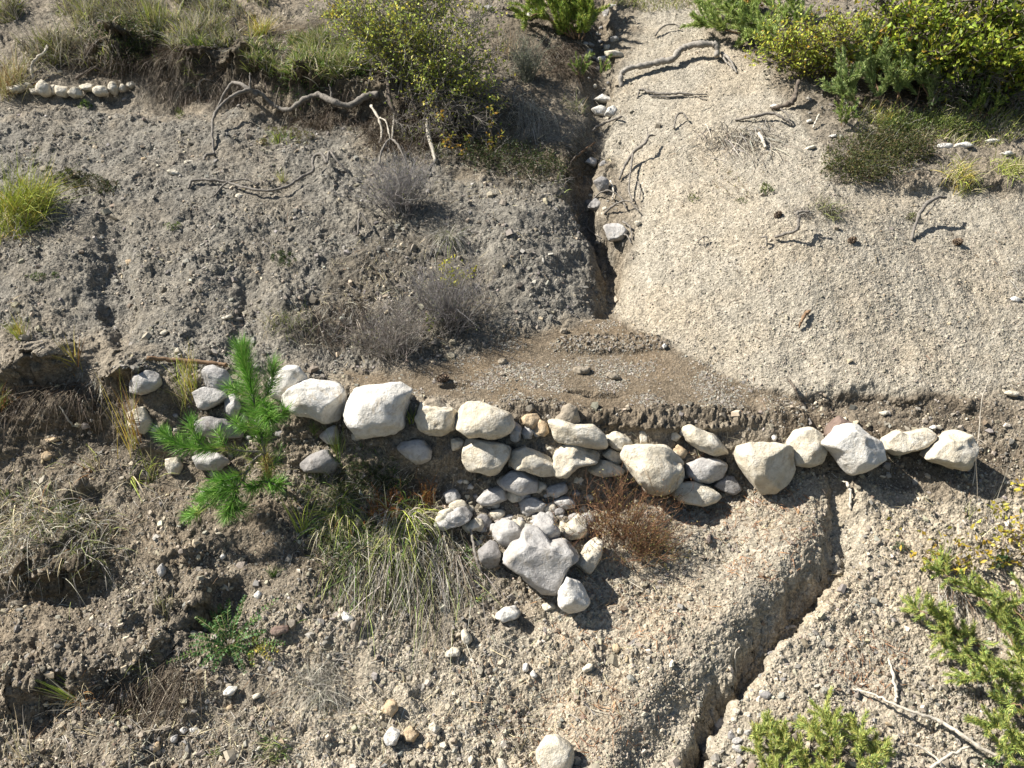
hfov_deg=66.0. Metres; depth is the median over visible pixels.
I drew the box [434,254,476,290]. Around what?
leafy sprig
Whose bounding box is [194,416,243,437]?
limestone rock
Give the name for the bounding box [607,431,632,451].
limestone rock
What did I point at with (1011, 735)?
juniper bush
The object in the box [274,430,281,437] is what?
rubble stone
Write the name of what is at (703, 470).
limestone rock
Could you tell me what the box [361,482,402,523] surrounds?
dry herb
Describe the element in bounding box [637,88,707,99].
dead branch
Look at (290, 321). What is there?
grass tuft
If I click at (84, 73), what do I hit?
dead branch
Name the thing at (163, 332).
limestone rock
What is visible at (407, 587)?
grass tuft
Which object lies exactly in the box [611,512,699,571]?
dry herb
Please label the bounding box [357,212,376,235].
dead branch
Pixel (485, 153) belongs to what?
cushion shrub
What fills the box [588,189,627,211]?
root
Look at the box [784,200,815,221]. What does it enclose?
dead tussock
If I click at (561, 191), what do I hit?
grass tuft
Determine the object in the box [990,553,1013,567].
leafy herb
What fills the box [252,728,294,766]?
grass tuft
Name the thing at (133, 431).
grass tuft
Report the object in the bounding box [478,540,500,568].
limestone rock
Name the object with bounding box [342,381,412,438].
limestone rock
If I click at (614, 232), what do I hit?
limestone rock
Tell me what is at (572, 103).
grass tuft
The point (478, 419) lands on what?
limestone rock
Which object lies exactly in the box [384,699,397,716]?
limestone rock
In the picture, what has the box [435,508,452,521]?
limestone rock
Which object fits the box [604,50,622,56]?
limestone rock
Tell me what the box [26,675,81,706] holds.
grass tuft
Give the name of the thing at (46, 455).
limestone rock
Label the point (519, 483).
limestone rock
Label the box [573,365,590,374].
mud clod
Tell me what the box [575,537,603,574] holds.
limestone rock
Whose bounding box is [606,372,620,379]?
mud clod
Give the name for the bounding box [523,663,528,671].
limestone rock
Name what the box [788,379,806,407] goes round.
root
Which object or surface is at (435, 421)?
limestone rock
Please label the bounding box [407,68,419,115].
root
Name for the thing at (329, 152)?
root
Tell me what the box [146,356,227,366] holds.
dead branch
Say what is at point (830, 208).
dead tussock
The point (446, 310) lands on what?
dwarf shrub
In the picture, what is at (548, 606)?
limestone rock
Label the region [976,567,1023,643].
grass tuft
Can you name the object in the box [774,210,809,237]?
dead branch
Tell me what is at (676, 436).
rubble stone
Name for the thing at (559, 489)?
limestone rock
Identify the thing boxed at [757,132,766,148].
dead branch
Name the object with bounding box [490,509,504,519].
rubble stone
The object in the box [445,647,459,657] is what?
limestone rock
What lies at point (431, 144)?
root
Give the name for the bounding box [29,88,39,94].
limestone rock
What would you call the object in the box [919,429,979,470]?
limestone rock
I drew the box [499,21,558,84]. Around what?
dwarf shrub
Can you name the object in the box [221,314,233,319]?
limestone rock
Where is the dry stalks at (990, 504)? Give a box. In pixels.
[971,428,1022,550]
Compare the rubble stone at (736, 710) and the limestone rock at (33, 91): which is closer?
the rubble stone at (736, 710)
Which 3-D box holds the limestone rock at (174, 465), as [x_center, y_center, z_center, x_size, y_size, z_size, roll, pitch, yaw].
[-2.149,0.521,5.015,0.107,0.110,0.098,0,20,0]
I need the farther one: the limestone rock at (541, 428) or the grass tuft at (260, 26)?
the grass tuft at (260, 26)
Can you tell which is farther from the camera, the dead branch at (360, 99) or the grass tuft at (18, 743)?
the dead branch at (360, 99)
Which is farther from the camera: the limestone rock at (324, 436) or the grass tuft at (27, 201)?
the grass tuft at (27, 201)
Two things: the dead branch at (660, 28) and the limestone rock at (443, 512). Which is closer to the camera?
the limestone rock at (443, 512)
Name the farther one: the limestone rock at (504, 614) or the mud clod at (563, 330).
the mud clod at (563, 330)
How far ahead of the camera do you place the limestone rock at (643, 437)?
4.95 m
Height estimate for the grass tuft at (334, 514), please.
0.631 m
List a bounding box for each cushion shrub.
[24,271,58,281]
[49,160,123,197]
[77,99,92,108]
[82,5,170,93]
[163,221,184,229]
[174,107,184,118]
[252,124,317,146]
[268,46,383,116]
[270,245,296,266]
[322,442,399,502]
[452,128,581,189]
[817,114,946,194]
[875,100,998,139]
[906,212,916,221]
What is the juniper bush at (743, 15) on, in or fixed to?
on the ground at (660, 422)
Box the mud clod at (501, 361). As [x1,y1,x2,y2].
[498,358,507,364]
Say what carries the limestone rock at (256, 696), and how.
on the ground at (660, 422)
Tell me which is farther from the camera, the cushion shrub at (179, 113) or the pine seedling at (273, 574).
the cushion shrub at (179, 113)
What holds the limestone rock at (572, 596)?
on the ground at (660, 422)
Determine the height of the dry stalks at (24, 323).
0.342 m
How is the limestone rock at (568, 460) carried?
on the ground at (660, 422)
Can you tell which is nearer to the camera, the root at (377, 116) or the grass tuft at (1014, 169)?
the grass tuft at (1014, 169)
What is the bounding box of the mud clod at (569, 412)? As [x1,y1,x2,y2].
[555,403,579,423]
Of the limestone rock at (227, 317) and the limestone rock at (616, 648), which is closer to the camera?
the limestone rock at (616, 648)
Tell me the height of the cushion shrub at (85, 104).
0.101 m
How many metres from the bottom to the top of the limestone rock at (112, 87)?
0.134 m
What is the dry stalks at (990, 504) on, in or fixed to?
on the ground at (660, 422)
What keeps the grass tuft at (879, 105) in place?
on the ground at (660, 422)
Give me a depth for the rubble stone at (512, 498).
4.95 m
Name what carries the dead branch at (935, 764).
on the ground at (660, 422)
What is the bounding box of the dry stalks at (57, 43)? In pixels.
[49,2,67,67]
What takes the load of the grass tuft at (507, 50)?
on the ground at (660, 422)
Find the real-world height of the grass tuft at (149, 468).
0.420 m
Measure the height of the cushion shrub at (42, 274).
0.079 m
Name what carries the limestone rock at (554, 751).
on the ground at (660, 422)
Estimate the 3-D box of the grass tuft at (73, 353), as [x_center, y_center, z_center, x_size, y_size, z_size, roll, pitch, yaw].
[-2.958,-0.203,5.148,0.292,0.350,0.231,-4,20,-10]
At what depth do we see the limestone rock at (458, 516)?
4.79 m
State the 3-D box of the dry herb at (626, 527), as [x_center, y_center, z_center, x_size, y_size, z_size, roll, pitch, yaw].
[0.701,0.777,4.686,1.032,0.656,0.736,3,20,8]
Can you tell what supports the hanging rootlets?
hanging from the ground at (660, 422)
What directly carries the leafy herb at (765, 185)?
on the ground at (660, 422)
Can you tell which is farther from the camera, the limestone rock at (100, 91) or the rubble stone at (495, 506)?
the limestone rock at (100, 91)
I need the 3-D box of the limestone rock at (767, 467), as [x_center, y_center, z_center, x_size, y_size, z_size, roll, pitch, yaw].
[1.567,0.509,4.871,0.369,0.342,0.297,0,20,0]
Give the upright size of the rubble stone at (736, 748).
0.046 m
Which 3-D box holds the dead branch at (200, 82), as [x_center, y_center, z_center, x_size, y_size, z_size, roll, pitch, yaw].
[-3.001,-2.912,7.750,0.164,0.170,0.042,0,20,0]
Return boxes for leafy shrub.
[304,0,515,133]
[326,0,349,18]
[386,65,507,160]
[743,0,916,86]
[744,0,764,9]
[854,0,1023,105]
[917,43,1023,130]
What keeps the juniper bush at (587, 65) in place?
on the ground at (660, 422)
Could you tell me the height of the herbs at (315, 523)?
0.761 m
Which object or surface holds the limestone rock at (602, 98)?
on the ground at (660, 422)
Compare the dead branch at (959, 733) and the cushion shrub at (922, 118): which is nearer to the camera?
the dead branch at (959, 733)
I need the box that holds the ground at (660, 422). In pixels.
[0,0,1023,767]
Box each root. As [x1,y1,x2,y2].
[311,150,348,173]
[370,104,382,143]
[379,117,390,137]
[379,138,409,169]
[386,75,401,120]
[391,114,394,138]
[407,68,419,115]
[425,118,436,162]
[430,85,452,121]
[470,529,483,574]
[501,6,520,11]
[586,219,600,237]
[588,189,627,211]
[604,200,639,214]
[618,40,737,86]
[622,221,632,238]
[673,112,687,128]
[734,639,740,675]
[771,79,800,109]
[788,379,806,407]
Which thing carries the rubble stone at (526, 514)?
on the ground at (660, 422)
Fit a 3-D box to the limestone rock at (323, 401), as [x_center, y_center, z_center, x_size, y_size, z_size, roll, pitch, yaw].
[-1.248,0.116,5.010,0.401,0.292,0.293,0,20,0]
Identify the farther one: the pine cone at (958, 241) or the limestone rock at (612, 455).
the pine cone at (958, 241)
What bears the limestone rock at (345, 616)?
on the ground at (660, 422)
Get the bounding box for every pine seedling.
[264,562,288,578]
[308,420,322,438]
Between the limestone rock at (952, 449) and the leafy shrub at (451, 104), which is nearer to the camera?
the limestone rock at (952, 449)
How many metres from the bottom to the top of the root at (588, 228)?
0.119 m
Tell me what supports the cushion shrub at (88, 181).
on the ground at (660, 422)
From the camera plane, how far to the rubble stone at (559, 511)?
4.89 m
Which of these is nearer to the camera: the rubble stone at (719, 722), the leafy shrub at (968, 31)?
the rubble stone at (719, 722)
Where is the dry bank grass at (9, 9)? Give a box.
[0,0,275,70]
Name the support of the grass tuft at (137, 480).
on the ground at (660, 422)
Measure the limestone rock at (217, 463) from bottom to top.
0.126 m
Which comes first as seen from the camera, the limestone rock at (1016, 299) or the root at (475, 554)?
the root at (475, 554)
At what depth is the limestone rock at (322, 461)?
4.94 m
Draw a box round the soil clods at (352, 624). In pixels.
[0,0,1023,767]
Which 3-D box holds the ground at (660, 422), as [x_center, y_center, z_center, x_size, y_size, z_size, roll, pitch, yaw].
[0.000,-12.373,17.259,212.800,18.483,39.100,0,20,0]
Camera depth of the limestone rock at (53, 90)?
7.80 m
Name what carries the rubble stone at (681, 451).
on the ground at (660, 422)
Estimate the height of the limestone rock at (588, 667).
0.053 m
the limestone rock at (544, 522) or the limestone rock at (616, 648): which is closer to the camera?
the limestone rock at (616, 648)
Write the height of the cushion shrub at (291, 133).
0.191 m
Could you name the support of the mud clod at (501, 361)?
on the ground at (660, 422)
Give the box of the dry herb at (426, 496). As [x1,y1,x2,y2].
[400,470,440,514]
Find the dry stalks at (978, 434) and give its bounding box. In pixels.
[972,375,989,485]
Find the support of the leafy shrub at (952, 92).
on the ground at (660, 422)
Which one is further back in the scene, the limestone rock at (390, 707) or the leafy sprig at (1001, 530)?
the leafy sprig at (1001, 530)
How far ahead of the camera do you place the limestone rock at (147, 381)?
5.02 m
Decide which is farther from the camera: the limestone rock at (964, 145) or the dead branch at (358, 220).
the limestone rock at (964, 145)
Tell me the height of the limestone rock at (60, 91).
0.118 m
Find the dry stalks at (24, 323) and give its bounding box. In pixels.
[11,304,34,338]
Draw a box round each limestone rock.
[6,85,24,92]
[23,82,33,89]
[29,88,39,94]
[35,79,52,97]
[41,451,51,460]
[45,437,59,442]
[51,84,55,94]
[54,85,68,97]
[67,87,83,98]
[79,83,94,91]
[92,85,108,96]
[107,81,118,95]
[118,83,126,92]
[126,81,134,88]
[127,406,152,433]
[129,370,161,394]
[153,741,160,752]
[157,563,166,576]
[160,330,167,335]
[165,457,182,474]
[167,169,180,174]
[170,734,177,742]
[180,727,187,733]
[189,726,197,732]
[192,387,227,409]
[192,452,229,470]
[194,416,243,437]
[201,364,232,391]
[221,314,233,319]
[223,686,237,695]
[224,393,240,417]
[235,193,242,198]
[252,693,261,699]
[254,591,261,598]
[269,365,307,400]
[270,625,288,636]
[281,378,346,423]
[300,449,337,473]
[319,425,338,444]
[341,611,353,621]
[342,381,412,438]
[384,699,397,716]
[384,727,400,745]
[397,439,431,464]
[403,726,418,741]
[414,401,457,436]
[428,721,440,733]
[433,506,472,530]
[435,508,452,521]
[443,488,461,503]
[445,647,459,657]
[451,437,464,450]
[455,401,514,439]
[461,438,510,475]
[461,628,471,644]
[462,518,481,532]
[468,755,475,764]
[476,486,506,505]
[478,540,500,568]
[492,519,521,547]
[495,607,518,622]
[497,469,537,495]
[497,758,508,767]
[502,525,579,595]
[508,446,553,476]
[509,422,521,442]
[509,605,520,617]
[518,497,545,512]
[521,413,540,428]
[522,426,533,438]
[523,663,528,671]
[530,670,536,678]
[532,512,560,539]
[534,419,548,436]
[535,734,573,767]
[541,602,555,610]
[546,482,567,497]
[548,419,607,449]
[552,444,599,478]
[553,496,575,509]
[557,576,589,613]
[563,513,586,539]
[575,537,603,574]
[582,663,592,672]
[585,157,596,166]
[587,198,600,210]
[588,458,624,477]
[591,105,606,115]
[593,94,610,103]
[593,176,608,192]
[596,56,605,62]
[602,449,621,461]
[603,223,627,241]
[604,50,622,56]
[604,105,616,116]
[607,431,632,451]
[610,36,618,40]
[612,643,619,653]
[620,443,684,495]
[639,431,647,443]
[672,481,721,506]
[682,424,727,456]
[685,457,727,483]
[713,475,742,494]
[734,442,795,494]
[785,426,827,467]
[805,145,815,149]
[821,423,886,475]
[824,415,851,435]
[879,410,888,415]
[880,428,936,455]
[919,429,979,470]
[935,143,952,148]
[953,142,973,147]
[984,138,1000,143]
[1000,151,1012,155]
[1004,390,1019,396]
[1010,296,1020,301]
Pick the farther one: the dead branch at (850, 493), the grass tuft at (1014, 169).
the grass tuft at (1014, 169)
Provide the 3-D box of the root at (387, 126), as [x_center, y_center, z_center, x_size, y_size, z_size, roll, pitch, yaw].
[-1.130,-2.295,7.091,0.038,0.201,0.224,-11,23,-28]
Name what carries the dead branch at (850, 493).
on the ground at (660, 422)
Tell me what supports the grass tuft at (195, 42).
on the ground at (660, 422)
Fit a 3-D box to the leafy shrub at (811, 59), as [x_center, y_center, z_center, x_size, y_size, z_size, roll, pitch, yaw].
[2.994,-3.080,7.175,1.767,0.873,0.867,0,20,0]
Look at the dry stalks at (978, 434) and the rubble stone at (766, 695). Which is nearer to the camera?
the rubble stone at (766, 695)
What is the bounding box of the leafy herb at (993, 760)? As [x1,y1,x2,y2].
[980,756,1016,767]
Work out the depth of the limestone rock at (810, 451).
4.85 m
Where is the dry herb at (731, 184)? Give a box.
[715,169,750,196]
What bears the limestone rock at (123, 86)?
on the ground at (660, 422)
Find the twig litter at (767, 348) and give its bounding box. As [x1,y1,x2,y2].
[573,30,1021,766]
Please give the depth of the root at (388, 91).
7.12 m
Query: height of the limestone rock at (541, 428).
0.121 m
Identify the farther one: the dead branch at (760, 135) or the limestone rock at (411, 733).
the dead branch at (760, 135)
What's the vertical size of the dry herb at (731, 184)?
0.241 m
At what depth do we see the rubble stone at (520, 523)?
4.88 m
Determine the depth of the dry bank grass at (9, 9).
8.13 m
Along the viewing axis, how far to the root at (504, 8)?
8.33 m
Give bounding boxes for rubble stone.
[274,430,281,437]
[351,434,360,440]
[449,500,468,509]
[475,518,483,531]
[476,514,491,526]
[476,540,482,545]
[490,504,499,508]
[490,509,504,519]
[507,491,521,502]
[513,519,525,528]
[520,494,530,498]
[520,505,533,516]
[537,480,546,492]
[544,501,556,511]
[546,445,553,449]
[546,511,557,522]
[554,508,564,515]
[559,521,565,535]
[572,489,580,496]
[574,477,583,483]
[581,512,595,524]
[584,494,594,500]
[602,9,608,14]
[671,432,680,441]
[673,444,686,458]
[714,717,723,728]
[728,732,735,739]
[732,737,742,743]
[732,744,742,752]
[733,708,740,713]
[737,727,743,734]
[744,729,751,735]
[759,690,771,699]
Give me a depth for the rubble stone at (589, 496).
4.96 m
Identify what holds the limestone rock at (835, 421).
on the ground at (660, 422)
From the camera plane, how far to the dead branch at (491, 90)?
7.36 m
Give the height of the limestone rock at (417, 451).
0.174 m
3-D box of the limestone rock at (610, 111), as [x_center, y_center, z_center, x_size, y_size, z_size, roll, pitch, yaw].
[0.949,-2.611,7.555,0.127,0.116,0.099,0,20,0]
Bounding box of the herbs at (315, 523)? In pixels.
[0,440,425,606]
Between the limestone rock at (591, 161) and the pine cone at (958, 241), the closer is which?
the pine cone at (958, 241)
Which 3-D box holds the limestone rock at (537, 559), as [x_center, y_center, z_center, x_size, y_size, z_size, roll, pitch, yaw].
[0.169,1.031,4.596,0.453,0.379,0.368,0,20,0]
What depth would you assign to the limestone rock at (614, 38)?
8.13 m
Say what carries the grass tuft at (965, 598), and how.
on the ground at (660, 422)
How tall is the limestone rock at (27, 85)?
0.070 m
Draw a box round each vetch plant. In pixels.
[166,595,284,673]
[248,632,283,666]
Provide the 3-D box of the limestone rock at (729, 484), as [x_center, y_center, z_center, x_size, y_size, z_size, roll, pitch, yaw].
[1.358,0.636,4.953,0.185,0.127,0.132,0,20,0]
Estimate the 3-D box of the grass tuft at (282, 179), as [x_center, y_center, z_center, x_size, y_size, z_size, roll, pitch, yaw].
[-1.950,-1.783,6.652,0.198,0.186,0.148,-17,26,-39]
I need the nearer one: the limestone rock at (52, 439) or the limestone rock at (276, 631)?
the limestone rock at (276, 631)
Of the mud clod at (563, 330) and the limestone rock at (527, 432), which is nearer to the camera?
the limestone rock at (527, 432)
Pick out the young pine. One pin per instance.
(226, 489)
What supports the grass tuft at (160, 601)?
on the ground at (660, 422)
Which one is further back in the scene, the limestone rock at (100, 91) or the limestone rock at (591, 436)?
the limestone rock at (100, 91)
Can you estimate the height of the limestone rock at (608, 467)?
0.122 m
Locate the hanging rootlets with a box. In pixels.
[0,31,605,749]
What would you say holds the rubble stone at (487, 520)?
on the ground at (660, 422)
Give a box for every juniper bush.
[507,0,611,40]
[566,50,612,77]
[680,0,820,54]
[738,708,800,767]
[783,685,896,767]
[819,14,979,110]
[832,94,859,126]
[898,543,1023,692]
[959,75,1008,117]
[962,666,1023,767]
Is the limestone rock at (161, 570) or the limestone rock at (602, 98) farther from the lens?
the limestone rock at (602, 98)
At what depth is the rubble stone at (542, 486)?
4.94 m
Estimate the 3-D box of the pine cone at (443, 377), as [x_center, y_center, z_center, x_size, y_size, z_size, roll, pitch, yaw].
[-0.456,-0.035,5.220,0.089,0.067,0.067,0,20,0]
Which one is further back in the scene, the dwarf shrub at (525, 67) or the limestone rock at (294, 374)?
the dwarf shrub at (525, 67)
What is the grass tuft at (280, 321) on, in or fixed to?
on the ground at (660, 422)
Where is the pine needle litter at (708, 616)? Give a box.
[481,442,912,761]
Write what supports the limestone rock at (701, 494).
on the ground at (660, 422)
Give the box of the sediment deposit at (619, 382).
[339,317,796,411]
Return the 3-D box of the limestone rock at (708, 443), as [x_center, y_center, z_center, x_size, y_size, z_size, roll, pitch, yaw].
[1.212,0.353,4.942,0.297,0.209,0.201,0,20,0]
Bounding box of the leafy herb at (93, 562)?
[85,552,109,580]
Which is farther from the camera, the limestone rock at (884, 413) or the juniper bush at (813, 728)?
the limestone rock at (884, 413)
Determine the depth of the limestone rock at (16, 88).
7.81 m
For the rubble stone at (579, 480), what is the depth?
4.96 m
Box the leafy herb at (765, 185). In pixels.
[757,181,773,192]
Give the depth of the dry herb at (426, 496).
4.95 m
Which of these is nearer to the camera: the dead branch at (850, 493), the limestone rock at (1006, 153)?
the dead branch at (850, 493)
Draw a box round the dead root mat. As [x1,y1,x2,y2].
[657,105,807,175]
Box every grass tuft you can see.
[0,31,52,103]
[0,143,93,250]
[0,381,18,411]
[0,446,102,615]
[0,703,63,767]
[2,312,28,339]
[16,505,137,612]
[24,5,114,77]
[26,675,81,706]
[48,334,85,375]
[50,669,119,721]
[69,448,99,479]
[72,365,125,409]
[94,362,142,457]
[102,459,153,501]
[111,697,130,720]
[125,634,158,694]
[133,0,170,31]
[136,449,163,484]
[144,583,174,617]
[156,375,193,416]
[160,339,201,414]
[168,14,221,90]
[207,746,221,758]
[242,6,279,36]
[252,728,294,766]
[253,304,298,339]
[263,126,292,144]
[270,296,331,351]
[272,629,360,739]
[273,166,290,182]
[276,489,318,536]
[282,516,444,683]
[291,481,384,556]
[323,425,345,462]
[329,505,499,712]
[330,692,383,743]
[331,299,378,327]
[350,484,453,586]
[398,532,514,651]
[405,404,417,426]
[420,220,472,261]
[421,143,456,158]
[456,544,478,558]
[471,129,523,157]
[479,80,564,141]
[489,24,529,59]
[529,169,586,235]
[560,92,594,116]
[850,97,905,126]
[921,569,990,632]
[933,151,1001,201]
[942,541,965,566]
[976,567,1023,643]
[987,151,1023,186]
[1000,255,1023,294]
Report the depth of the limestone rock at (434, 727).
4.09 m
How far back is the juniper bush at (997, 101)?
6.88 m
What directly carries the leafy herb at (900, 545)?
on the ground at (660, 422)
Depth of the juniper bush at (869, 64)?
6.93 m
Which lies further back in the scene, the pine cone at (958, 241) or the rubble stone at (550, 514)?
the pine cone at (958, 241)
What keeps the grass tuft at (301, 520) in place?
on the ground at (660, 422)
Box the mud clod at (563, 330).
[560,327,566,333]
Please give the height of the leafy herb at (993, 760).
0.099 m
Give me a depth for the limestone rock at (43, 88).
7.75 m
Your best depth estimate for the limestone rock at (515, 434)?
4.93 m
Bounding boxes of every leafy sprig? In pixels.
[426,315,435,330]
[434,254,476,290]
[435,105,503,154]
[884,517,986,574]
[967,500,1023,572]
[1011,478,1023,493]
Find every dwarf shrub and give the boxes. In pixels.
[318,138,441,219]
[327,285,455,371]
[376,236,518,339]
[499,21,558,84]
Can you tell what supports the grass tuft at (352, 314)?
on the ground at (660, 422)
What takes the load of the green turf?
on the ground at (660, 422)
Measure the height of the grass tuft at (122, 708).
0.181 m
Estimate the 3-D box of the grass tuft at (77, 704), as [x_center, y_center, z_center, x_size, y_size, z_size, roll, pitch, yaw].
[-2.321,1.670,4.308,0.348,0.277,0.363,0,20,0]
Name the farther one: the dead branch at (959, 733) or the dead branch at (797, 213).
the dead branch at (797, 213)
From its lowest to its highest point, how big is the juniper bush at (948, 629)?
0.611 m
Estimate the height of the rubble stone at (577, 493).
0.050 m
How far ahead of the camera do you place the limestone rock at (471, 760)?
4.00 m
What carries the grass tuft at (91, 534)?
on the ground at (660, 422)
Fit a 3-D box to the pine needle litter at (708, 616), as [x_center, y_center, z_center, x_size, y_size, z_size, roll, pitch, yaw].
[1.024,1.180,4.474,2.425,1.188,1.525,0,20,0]
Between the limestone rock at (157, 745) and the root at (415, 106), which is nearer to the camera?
the limestone rock at (157, 745)
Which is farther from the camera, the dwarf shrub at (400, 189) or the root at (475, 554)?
the dwarf shrub at (400, 189)
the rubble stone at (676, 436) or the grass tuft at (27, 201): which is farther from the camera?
the grass tuft at (27, 201)
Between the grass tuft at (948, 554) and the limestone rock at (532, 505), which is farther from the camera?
the limestone rock at (532, 505)
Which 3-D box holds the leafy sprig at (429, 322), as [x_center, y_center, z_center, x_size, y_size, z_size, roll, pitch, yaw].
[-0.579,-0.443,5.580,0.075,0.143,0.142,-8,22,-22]
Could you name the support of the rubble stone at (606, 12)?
on the ground at (660, 422)
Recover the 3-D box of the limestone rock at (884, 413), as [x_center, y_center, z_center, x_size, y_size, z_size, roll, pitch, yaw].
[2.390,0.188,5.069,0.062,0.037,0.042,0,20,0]
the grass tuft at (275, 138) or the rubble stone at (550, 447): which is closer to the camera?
the rubble stone at (550, 447)
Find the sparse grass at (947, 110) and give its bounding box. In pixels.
[465,0,1023,147]
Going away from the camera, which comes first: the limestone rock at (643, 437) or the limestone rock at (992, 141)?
the limestone rock at (643, 437)
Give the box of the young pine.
[148,331,298,529]
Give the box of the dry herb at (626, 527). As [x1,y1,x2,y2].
[546,450,700,572]
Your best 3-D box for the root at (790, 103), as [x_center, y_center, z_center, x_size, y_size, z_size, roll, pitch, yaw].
[2.447,-2.571,7.006,0.258,0.257,0.105,-4,20,-11]
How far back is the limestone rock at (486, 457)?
4.84 m
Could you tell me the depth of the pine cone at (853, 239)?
5.75 m
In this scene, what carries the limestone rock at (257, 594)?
on the ground at (660, 422)
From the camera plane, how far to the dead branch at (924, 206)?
6.03 m
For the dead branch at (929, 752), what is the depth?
4.01 m
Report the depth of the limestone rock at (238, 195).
6.46 m
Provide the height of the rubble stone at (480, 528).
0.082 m
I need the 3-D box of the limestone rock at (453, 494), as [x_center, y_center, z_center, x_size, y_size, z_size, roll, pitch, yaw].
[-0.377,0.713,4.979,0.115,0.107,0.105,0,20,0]
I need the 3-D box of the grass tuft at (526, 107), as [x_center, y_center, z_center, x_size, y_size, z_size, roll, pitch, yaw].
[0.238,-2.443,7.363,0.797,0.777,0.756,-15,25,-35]
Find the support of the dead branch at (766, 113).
on the ground at (660, 422)
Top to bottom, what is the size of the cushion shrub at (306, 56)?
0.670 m
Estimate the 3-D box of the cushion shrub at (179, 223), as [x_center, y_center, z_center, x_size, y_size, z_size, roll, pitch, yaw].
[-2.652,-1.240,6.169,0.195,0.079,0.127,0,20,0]
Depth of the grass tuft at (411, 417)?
4.97 m
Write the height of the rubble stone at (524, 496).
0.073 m
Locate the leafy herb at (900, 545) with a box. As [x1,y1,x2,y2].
[891,541,913,552]
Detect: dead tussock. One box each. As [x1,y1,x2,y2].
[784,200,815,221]
[807,191,860,223]
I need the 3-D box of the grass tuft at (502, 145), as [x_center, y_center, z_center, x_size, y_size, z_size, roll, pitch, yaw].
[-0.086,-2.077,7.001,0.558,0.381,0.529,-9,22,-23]
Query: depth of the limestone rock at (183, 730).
4.18 m
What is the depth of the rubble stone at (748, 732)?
4.12 m
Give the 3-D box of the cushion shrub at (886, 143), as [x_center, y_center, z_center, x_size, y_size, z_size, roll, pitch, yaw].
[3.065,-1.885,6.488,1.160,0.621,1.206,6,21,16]
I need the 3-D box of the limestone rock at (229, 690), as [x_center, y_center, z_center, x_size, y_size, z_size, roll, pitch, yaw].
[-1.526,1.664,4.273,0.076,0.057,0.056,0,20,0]
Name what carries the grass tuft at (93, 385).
on the ground at (660, 422)
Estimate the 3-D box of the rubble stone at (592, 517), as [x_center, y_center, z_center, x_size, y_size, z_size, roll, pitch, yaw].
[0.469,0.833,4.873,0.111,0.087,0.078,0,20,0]
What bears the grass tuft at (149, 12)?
on the ground at (660, 422)
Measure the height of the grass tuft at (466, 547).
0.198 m
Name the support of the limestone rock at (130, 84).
on the ground at (660, 422)
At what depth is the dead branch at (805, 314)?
5.40 m
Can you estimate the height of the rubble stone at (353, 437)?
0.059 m
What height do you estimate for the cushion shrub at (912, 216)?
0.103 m
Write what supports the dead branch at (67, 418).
on the ground at (660, 422)
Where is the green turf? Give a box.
[192,4,383,87]
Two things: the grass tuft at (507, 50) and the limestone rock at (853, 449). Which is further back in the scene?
the grass tuft at (507, 50)
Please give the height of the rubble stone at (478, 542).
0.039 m
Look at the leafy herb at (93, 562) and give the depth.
4.64 m
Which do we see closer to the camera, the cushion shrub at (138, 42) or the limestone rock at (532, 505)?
the limestone rock at (532, 505)
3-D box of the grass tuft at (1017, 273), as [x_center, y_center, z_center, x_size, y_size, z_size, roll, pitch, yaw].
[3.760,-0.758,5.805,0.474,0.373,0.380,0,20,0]
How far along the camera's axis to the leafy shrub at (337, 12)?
8.33 m
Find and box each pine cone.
[436,374,449,382]
[774,211,781,218]
[847,236,856,243]
[953,238,963,245]
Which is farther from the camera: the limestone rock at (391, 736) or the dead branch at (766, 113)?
the dead branch at (766, 113)
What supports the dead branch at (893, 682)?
on the ground at (660, 422)
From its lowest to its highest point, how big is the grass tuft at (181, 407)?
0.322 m
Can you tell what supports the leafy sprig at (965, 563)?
on the ground at (660, 422)
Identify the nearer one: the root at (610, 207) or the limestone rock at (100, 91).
the root at (610, 207)
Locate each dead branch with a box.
[30,45,48,79]
[59,406,72,424]
[75,66,110,79]
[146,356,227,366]
[187,170,313,196]
[198,79,213,96]
[203,73,378,160]
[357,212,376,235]
[489,79,512,93]
[512,85,525,107]
[565,152,580,174]
[573,142,595,160]
[591,116,621,131]
[618,128,654,201]
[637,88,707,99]
[654,23,680,35]
[697,236,708,246]
[735,108,792,125]
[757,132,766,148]
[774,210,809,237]
[798,310,810,327]
[812,114,819,128]
[841,480,851,509]
[852,688,1006,760]
[887,659,898,702]
[907,743,945,767]
[910,196,946,240]
[929,746,970,767]
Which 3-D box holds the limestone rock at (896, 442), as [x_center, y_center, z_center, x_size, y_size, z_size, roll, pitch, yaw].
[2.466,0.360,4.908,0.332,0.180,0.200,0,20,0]

